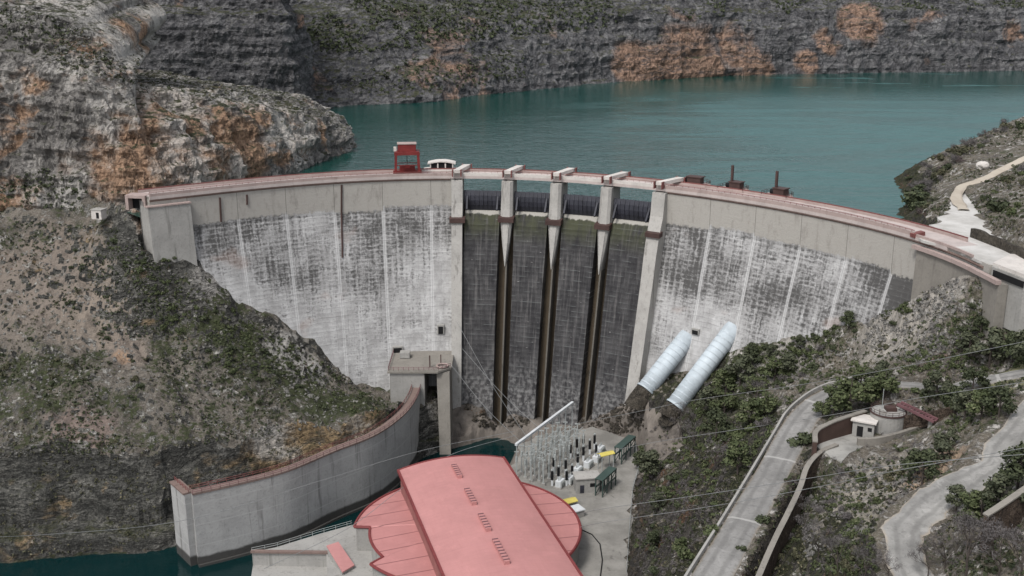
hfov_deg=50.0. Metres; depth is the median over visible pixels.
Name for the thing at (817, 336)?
shrub
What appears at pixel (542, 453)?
switchyard pole
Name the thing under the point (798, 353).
shrub
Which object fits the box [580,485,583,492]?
door
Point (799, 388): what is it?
green scrub
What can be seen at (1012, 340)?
pine tree
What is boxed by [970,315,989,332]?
pine tree
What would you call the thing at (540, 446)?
switchyard pole
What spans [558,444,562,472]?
switchyard pole
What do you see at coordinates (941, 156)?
shrub
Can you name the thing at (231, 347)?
shrub
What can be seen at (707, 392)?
pine tree
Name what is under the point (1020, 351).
pine tree
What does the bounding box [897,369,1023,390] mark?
road
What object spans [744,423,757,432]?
shrub
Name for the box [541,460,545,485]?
switchyard pole
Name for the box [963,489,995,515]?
pine tree
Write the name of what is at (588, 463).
transformer
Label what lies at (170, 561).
river water
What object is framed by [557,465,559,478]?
circuit breaker
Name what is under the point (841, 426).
retaining wall
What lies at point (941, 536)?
bare tree
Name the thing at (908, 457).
pine tree
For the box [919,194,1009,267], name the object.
apron
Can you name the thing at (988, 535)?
bare tree
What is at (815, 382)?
power line
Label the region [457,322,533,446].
power line
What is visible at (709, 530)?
shrub
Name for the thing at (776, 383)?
shrub
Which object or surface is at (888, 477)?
shrub
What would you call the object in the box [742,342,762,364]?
pine tree
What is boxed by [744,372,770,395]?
pine tree
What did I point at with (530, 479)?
switchyard pole
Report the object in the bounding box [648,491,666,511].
pine tree
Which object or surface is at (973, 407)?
pine tree
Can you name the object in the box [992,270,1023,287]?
strip window
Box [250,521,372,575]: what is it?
river terrace
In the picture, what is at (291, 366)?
shrub
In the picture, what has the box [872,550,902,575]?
bare tree
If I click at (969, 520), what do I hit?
bare tree
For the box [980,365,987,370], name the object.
shrub
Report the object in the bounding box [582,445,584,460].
circuit breaker
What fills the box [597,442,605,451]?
transformer
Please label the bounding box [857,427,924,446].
retaining wall
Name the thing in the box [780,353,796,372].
pine tree
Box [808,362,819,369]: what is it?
shrub
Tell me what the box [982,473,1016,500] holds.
pine tree
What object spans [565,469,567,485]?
circuit breaker
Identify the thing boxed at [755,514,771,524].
shrub
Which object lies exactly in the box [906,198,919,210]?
shrub
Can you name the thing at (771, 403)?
pine tree
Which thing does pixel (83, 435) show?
shrub
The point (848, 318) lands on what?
pine tree
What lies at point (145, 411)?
hillside
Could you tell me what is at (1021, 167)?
shrub
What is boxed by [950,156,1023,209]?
track
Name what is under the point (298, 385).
shrub
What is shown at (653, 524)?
shrub
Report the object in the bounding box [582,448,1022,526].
power line
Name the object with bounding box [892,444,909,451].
shrub
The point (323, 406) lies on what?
shrub
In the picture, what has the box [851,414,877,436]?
pump house
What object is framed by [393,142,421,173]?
gantry crane
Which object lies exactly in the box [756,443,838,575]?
retaining wall
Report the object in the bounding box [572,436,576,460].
switchyard pole
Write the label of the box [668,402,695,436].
bare tree
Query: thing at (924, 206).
shrub
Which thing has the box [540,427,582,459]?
busbar
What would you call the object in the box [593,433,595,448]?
circuit breaker
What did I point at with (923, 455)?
pine tree
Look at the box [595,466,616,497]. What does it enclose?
steel frame
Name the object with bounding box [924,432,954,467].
pine tree
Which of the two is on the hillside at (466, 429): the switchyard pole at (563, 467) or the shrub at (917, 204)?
the shrub at (917, 204)
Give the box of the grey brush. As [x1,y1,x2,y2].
[635,129,1023,575]
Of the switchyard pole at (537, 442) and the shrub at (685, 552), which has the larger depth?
the switchyard pole at (537, 442)
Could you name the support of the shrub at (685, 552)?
on the hillside at (466, 429)
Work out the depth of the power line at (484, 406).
314.12 m
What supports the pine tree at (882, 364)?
on the hillside at (466, 429)
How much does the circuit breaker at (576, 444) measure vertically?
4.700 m
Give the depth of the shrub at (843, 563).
173.07 m
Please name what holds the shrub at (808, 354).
on the hillside at (466, 429)
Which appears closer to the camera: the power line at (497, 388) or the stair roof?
the stair roof
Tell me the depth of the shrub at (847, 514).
192.04 m
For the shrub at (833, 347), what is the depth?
278.24 m
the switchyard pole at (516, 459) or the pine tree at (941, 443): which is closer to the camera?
the pine tree at (941, 443)
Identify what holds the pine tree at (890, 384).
on the hillside at (466, 429)
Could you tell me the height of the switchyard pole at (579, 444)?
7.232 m
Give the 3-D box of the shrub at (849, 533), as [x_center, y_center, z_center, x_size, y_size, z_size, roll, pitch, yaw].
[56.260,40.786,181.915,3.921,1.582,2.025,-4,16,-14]
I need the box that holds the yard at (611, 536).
[511,427,638,575]
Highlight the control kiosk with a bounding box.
[572,470,599,493]
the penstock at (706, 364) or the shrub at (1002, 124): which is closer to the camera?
the penstock at (706, 364)
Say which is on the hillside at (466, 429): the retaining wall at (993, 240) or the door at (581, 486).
the retaining wall at (993, 240)
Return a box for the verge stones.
[627,436,959,574]
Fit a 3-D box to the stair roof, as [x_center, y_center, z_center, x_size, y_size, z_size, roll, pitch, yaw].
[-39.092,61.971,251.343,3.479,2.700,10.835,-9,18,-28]
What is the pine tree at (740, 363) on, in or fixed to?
on the hillside at (466, 429)
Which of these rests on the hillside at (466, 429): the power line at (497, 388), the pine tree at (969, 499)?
the pine tree at (969, 499)
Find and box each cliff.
[0,0,356,234]
[138,0,315,100]
[289,0,1023,107]
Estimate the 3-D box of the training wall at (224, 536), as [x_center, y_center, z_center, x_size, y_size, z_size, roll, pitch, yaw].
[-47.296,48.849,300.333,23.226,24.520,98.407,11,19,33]
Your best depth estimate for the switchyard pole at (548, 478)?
291.89 m
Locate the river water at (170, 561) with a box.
[0,438,517,575]
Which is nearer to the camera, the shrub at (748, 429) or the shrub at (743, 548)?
the shrub at (743, 548)
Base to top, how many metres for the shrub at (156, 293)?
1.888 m
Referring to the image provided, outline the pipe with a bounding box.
[582,530,602,575]
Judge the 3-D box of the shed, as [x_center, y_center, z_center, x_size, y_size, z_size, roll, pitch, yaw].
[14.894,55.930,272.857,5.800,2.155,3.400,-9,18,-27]
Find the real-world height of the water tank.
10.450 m
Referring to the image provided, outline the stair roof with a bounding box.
[326,542,353,574]
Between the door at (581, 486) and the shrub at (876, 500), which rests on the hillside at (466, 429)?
the shrub at (876, 500)
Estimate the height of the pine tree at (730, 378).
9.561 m
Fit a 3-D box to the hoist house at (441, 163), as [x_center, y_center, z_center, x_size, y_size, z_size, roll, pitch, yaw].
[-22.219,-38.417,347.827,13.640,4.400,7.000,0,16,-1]
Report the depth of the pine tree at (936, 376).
220.75 m
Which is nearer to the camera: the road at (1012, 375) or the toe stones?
the road at (1012, 375)
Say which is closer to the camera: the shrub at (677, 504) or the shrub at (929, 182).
the shrub at (677, 504)
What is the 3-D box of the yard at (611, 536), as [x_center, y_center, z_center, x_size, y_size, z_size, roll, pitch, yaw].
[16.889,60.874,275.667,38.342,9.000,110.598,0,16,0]
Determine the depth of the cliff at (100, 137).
330.36 m
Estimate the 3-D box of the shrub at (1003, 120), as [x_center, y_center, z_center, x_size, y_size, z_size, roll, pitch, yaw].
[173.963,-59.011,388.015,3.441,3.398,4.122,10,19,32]
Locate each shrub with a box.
[75,433,86,437]
[110,238,117,243]
[135,383,144,388]
[154,289,168,294]
[160,256,176,261]
[168,304,177,310]
[198,315,207,320]
[228,345,236,350]
[228,367,236,373]
[287,364,295,369]
[294,384,303,388]
[318,403,326,409]
[349,407,356,413]
[633,538,639,547]
[649,521,657,528]
[650,565,659,574]
[667,473,678,480]
[673,501,680,507]
[673,544,694,560]
[680,469,688,476]
[702,524,718,536]
[704,468,720,475]
[710,500,718,505]
[720,434,728,440]
[733,431,746,438]
[735,545,746,550]
[737,385,750,393]
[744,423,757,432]
[750,411,768,420]
[754,418,763,426]
[754,438,762,444]
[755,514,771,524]
[758,366,764,374]
[761,415,772,425]
[768,414,777,422]
[772,380,781,384]
[777,374,789,380]
[778,553,784,560]
[786,369,796,376]
[786,432,811,447]
[788,345,802,356]
[791,546,804,558]
[797,372,809,377]
[799,368,810,373]
[801,348,811,358]
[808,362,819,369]
[810,333,819,340]
[823,330,829,336]
[829,345,836,349]
[832,542,845,553]
[839,554,856,571]
[841,529,860,537]
[844,511,851,517]
[845,517,859,527]
[850,501,866,509]
[855,472,867,482]
[871,497,882,504]
[874,481,881,489]
[877,344,888,349]
[883,470,904,481]
[889,320,896,325]
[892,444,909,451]
[900,185,930,204]
[902,307,911,313]
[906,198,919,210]
[910,183,929,191]
[914,201,926,208]
[920,201,930,210]
[923,177,933,188]
[924,168,934,177]
[930,153,944,160]
[931,168,947,177]
[941,163,951,168]
[949,153,958,161]
[950,145,968,156]
[952,155,966,162]
[957,326,967,331]
[960,145,973,150]
[966,136,977,145]
[966,302,976,308]
[979,194,991,200]
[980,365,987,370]
[986,199,1008,211]
[997,176,1008,180]
[999,125,1008,131]
[1000,116,1008,123]
[1000,122,1014,128]
[1001,174,1016,178]
[1005,207,1016,215]
[1014,164,1023,170]
[1015,121,1023,129]
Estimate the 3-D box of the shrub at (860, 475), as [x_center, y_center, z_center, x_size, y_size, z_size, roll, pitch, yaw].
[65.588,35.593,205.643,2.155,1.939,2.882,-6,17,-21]
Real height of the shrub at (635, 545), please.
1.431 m
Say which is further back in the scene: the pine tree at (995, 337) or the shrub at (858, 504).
the pine tree at (995, 337)
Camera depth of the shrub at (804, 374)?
278.88 m
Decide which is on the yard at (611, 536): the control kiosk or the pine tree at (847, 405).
the control kiosk
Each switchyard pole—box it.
[514,451,518,475]
[519,445,523,473]
[523,454,526,478]
[529,454,532,481]
[532,444,535,470]
[532,451,536,477]
[535,436,539,461]
[537,457,540,482]
[538,439,542,466]
[539,430,543,457]
[540,452,544,478]
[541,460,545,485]
[544,428,548,454]
[547,454,550,480]
[553,449,557,476]
[555,422,559,447]
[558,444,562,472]
[562,442,565,468]
[565,430,569,457]
[567,440,571,464]
[572,428,576,454]
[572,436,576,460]
[577,433,581,457]
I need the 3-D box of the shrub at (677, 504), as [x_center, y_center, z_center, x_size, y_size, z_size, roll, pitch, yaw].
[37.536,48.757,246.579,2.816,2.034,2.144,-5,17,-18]
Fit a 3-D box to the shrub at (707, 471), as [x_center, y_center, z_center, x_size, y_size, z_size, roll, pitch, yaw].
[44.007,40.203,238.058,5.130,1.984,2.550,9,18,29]
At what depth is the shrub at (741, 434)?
247.72 m
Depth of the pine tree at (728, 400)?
286.56 m
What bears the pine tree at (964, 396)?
on the hillside at (466, 429)
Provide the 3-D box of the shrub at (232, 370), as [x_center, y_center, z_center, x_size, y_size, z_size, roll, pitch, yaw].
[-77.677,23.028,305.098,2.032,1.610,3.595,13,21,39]
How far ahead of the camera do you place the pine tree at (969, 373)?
218.56 m
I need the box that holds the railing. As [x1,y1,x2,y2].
[264,435,515,568]
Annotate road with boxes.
[691,377,892,575]
[880,400,1023,575]
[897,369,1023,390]
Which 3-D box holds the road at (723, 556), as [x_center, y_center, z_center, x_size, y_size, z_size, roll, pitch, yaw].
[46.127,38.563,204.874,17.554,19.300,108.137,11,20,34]
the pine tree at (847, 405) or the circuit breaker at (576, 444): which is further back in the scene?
the circuit breaker at (576, 444)
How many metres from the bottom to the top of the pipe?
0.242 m
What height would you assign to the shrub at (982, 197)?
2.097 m
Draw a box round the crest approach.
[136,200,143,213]
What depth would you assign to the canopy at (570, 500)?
277.25 m
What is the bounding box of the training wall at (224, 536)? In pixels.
[169,384,420,567]
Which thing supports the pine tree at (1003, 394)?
on the hillside at (466, 429)
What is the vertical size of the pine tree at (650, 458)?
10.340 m
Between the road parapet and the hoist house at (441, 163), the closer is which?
the road parapet
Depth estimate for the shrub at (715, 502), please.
222.60 m
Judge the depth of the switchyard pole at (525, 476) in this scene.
292.64 m
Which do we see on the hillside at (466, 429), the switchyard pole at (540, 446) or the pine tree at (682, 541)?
the pine tree at (682, 541)
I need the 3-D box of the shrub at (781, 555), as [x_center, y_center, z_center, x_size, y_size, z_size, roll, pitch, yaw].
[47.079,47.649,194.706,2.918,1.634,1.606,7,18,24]
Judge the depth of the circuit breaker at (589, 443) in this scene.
307.55 m
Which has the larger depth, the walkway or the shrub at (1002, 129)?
the shrub at (1002, 129)
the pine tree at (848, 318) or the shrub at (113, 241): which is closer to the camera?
the pine tree at (848, 318)
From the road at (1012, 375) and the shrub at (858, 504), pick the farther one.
the road at (1012, 375)
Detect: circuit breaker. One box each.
[551,469,553,485]
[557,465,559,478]
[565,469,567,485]
[576,437,577,452]
[576,452,578,464]
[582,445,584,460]
[588,439,590,453]
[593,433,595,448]
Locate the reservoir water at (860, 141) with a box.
[127,71,1023,218]
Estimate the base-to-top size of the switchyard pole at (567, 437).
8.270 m
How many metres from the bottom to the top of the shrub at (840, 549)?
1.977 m
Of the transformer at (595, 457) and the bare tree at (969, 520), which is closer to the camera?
the bare tree at (969, 520)
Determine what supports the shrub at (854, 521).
on the hillside at (466, 429)
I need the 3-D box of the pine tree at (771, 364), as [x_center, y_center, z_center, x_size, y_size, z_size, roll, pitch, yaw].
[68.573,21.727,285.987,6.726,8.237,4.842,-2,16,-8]
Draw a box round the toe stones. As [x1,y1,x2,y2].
[464,403,658,434]
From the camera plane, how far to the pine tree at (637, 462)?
298.30 m
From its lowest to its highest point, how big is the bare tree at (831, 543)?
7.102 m
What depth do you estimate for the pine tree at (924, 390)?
222.38 m
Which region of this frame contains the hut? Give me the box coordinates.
[90,207,106,219]
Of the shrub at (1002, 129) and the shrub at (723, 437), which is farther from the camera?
the shrub at (1002, 129)
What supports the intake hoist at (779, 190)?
on the dam
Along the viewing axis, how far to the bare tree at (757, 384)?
269.92 m
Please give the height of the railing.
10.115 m
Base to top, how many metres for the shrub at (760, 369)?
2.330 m
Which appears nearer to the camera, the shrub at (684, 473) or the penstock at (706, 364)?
the shrub at (684, 473)
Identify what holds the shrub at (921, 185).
on the hillside at (466, 429)
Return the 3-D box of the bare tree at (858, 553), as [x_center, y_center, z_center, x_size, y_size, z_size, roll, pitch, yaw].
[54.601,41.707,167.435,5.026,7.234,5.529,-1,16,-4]
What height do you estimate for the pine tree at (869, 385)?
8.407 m
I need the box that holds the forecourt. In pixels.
[817,434,863,462]
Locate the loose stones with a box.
[0,8,982,557]
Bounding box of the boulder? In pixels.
[976,161,989,169]
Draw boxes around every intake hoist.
[672,175,710,187]
[716,165,748,192]
[760,171,793,199]
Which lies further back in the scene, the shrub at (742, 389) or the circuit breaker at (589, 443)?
the circuit breaker at (589, 443)
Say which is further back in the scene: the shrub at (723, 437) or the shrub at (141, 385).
the shrub at (141, 385)
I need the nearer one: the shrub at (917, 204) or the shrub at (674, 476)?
the shrub at (674, 476)
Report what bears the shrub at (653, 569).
on the hillside at (466, 429)
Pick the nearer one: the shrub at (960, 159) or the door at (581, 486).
the door at (581, 486)
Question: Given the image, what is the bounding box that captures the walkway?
[896,401,938,428]
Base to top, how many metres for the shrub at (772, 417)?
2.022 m
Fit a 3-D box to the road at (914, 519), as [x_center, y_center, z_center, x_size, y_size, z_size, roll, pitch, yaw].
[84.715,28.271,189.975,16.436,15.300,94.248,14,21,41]
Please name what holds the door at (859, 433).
in the pump house at (864, 425)
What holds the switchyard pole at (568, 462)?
on the yard at (611, 536)
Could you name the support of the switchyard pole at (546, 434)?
on the yard at (611, 536)
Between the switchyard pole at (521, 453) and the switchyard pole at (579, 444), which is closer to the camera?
the switchyard pole at (521, 453)
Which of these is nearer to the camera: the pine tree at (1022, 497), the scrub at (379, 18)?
the pine tree at (1022, 497)
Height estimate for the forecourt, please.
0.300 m
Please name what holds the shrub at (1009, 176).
on the hillside at (466, 429)
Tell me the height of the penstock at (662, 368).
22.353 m
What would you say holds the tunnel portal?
attached to the dam
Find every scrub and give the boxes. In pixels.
[0,2,1023,575]
[107,242,1019,574]
[306,0,1022,92]
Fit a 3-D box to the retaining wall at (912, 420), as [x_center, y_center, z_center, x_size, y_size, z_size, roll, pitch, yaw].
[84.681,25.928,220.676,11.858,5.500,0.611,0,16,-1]
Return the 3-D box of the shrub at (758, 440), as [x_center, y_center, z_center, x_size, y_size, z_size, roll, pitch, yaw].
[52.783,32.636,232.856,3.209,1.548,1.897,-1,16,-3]
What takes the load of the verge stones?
on the hillside at (466, 429)
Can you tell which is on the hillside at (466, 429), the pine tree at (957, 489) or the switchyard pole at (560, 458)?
the pine tree at (957, 489)
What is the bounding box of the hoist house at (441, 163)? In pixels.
[422,159,457,171]
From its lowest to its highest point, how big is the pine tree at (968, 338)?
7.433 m
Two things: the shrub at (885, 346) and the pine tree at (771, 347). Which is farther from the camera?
the pine tree at (771, 347)
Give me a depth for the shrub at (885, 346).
260.86 m
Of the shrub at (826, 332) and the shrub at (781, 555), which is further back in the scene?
the shrub at (826, 332)
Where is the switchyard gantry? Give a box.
[515,401,573,465]
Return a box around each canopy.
[563,497,577,503]
[597,450,614,471]
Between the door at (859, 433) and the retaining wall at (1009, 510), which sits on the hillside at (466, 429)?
the retaining wall at (1009, 510)
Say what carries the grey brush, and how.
on the hillside at (466, 429)
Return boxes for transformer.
[553,475,564,489]
[568,472,572,485]
[573,463,582,470]
[583,456,593,469]
[592,451,601,464]
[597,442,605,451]
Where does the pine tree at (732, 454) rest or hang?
on the hillside at (466, 429)
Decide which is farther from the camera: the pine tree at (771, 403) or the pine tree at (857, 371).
the pine tree at (771, 403)
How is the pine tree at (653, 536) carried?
on the hillside at (466, 429)
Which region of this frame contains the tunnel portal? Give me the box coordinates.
[125,192,151,209]
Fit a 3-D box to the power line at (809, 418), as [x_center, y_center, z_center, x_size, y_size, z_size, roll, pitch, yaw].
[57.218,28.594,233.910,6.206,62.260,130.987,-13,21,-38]
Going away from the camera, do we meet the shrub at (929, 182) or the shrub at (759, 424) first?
the shrub at (759, 424)
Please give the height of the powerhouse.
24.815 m
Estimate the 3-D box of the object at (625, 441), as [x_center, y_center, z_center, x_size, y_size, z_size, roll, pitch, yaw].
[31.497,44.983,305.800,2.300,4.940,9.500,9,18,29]
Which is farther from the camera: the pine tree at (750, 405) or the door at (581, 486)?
the door at (581, 486)
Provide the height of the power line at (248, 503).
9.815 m
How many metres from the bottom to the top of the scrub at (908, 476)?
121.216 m
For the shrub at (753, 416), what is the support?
on the hillside at (466, 429)
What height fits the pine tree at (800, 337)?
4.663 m
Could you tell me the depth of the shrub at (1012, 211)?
261.56 m
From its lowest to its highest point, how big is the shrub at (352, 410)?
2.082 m
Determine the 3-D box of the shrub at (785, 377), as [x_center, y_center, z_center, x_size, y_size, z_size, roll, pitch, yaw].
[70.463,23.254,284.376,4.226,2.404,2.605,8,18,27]
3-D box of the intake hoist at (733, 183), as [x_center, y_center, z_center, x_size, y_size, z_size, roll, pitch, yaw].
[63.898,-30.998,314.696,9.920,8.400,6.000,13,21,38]
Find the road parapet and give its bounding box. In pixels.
[684,377,850,575]
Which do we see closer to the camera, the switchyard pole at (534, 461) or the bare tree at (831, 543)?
the bare tree at (831, 543)
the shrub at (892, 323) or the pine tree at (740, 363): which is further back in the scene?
the pine tree at (740, 363)
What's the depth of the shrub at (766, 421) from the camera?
238.70 m
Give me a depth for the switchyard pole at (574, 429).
306.66 m
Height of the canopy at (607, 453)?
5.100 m
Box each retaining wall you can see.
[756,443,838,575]
[811,409,867,455]
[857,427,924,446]
[903,407,956,429]
[970,228,1023,258]
[979,486,1023,550]
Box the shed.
[571,504,585,517]
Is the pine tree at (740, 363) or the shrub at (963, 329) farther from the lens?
the pine tree at (740, 363)
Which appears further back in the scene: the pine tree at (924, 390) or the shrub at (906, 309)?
the shrub at (906, 309)
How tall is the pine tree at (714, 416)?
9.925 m
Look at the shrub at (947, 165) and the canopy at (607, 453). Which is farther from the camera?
the shrub at (947, 165)
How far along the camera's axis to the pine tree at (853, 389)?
227.51 m
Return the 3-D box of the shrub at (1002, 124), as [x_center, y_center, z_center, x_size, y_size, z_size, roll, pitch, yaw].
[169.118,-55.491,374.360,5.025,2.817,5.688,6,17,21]
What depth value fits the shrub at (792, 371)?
283.93 m
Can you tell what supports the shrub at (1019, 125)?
on the hillside at (466, 429)
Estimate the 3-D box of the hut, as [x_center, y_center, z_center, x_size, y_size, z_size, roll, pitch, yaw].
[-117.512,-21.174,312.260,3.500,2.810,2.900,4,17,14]
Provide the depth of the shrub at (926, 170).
344.75 m
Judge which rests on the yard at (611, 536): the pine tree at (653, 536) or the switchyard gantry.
the switchyard gantry
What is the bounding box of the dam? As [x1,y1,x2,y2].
[138,163,1007,427]
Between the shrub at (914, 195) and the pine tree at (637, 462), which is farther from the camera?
the shrub at (914, 195)
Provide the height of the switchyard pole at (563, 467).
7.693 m
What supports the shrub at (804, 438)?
on the hillside at (466, 429)
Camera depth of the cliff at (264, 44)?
531.77 m
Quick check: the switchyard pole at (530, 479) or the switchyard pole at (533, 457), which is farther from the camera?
the switchyard pole at (533, 457)
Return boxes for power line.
[0,431,513,536]
[451,365,523,444]
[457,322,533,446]
[465,352,544,432]
[562,382,1023,459]
[578,341,1023,423]
[580,454,1023,513]
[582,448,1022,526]
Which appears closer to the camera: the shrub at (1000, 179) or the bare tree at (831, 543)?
the bare tree at (831, 543)
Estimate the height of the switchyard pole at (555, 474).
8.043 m
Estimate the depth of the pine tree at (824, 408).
231.66 m
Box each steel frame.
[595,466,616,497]
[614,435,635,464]
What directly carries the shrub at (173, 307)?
on the hillside at (145, 411)
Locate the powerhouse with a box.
[353,454,582,575]
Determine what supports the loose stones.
on the hillside at (466, 429)
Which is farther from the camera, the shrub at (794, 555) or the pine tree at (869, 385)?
the pine tree at (869, 385)
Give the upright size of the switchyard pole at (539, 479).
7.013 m
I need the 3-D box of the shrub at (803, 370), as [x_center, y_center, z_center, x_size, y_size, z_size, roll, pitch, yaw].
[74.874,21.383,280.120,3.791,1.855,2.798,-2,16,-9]
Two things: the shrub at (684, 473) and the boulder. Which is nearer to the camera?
the shrub at (684, 473)
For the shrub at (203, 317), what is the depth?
310.75 m
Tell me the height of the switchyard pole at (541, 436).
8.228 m
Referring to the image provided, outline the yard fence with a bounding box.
[626,446,638,573]
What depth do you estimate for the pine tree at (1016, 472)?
165.48 m
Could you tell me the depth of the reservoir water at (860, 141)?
496.99 m
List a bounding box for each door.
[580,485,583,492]
[856,426,862,436]
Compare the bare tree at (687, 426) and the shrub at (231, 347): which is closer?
the bare tree at (687, 426)
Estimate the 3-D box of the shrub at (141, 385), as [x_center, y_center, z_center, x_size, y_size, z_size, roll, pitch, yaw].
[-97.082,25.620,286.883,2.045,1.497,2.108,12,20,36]
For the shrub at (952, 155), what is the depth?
345.96 m
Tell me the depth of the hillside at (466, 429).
241.99 m
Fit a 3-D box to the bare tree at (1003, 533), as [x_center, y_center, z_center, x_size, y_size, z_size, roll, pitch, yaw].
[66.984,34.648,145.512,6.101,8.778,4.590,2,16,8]
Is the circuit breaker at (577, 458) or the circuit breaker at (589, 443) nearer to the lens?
the circuit breaker at (577, 458)
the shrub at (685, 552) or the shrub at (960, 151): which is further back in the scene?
the shrub at (960, 151)
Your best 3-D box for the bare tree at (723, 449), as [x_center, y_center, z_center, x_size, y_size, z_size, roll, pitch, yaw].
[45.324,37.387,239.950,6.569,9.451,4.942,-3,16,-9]
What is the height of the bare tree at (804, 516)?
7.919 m
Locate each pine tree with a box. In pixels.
[632,448,645,467]
[637,449,660,479]
[641,530,660,551]
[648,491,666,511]
[671,536,688,549]
[696,386,721,409]
[701,406,734,440]
[706,388,739,412]
[711,367,737,391]
[721,438,752,474]
[723,353,756,385]
[735,396,765,423]
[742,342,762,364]
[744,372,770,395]
[748,390,778,413]
[762,355,785,380]
[766,345,779,355]
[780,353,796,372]
[796,334,805,347]
[811,400,831,417]
[822,380,851,415]
[828,375,875,410]
[839,310,857,330]
[850,365,870,383]
[857,374,883,406]
[865,359,892,379]
[872,370,901,399]
[900,448,942,484]
[900,450,921,471]
[921,381,937,402]
[922,370,952,400]
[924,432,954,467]
[940,385,963,415]
[944,484,967,512]
[945,426,960,445]
[950,390,983,419]
[955,331,980,359]
[958,489,980,519]
[959,366,990,394]
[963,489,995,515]
[965,387,999,419]
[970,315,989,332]
[972,326,1004,368]
[978,385,1017,417]
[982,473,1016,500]
[996,331,1023,365]
[998,441,1023,488]
[1011,329,1023,357]
[1020,475,1023,502]
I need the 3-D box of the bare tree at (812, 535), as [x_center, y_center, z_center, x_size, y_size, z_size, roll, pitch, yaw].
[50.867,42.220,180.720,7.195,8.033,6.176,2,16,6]
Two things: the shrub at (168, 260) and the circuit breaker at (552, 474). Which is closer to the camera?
the circuit breaker at (552, 474)
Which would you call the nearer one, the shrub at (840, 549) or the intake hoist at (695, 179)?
the shrub at (840, 549)
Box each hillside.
[0,196,452,562]
[452,117,1023,575]
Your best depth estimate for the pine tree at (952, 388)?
218.88 m
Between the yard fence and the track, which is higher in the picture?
the track
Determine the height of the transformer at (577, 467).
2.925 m
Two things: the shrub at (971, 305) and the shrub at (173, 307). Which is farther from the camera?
the shrub at (173, 307)
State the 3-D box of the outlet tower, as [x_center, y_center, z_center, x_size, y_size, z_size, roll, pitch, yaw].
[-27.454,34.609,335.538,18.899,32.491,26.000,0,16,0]
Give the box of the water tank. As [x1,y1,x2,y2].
[869,389,906,434]
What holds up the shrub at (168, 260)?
on the hillside at (145, 411)
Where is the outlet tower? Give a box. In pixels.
[387,349,453,454]
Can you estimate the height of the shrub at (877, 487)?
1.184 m
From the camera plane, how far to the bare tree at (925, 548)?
163.04 m
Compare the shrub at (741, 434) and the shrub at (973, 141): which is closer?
the shrub at (741, 434)
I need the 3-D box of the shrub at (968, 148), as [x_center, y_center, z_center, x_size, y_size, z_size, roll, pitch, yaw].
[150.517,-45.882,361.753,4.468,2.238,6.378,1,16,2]
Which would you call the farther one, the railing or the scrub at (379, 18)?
the scrub at (379, 18)
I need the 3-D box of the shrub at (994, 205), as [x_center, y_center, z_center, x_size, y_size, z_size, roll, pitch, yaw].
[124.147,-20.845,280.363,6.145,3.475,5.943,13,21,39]
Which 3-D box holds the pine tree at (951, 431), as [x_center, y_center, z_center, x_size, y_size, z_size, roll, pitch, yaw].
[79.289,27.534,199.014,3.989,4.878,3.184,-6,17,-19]
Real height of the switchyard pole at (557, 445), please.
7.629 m
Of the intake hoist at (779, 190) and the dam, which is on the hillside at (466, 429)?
the dam
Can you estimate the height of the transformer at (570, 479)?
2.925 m
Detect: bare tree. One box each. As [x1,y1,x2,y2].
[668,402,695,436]
[674,417,700,448]
[704,437,730,471]
[742,379,765,397]
[795,494,825,534]
[801,518,842,558]
[819,535,852,570]
[850,542,887,575]
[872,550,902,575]
[907,541,943,575]
[922,522,966,568]
[951,508,998,575]
[966,516,1022,575]
[995,524,1023,575]
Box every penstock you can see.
[624,330,691,412]
[658,321,736,425]

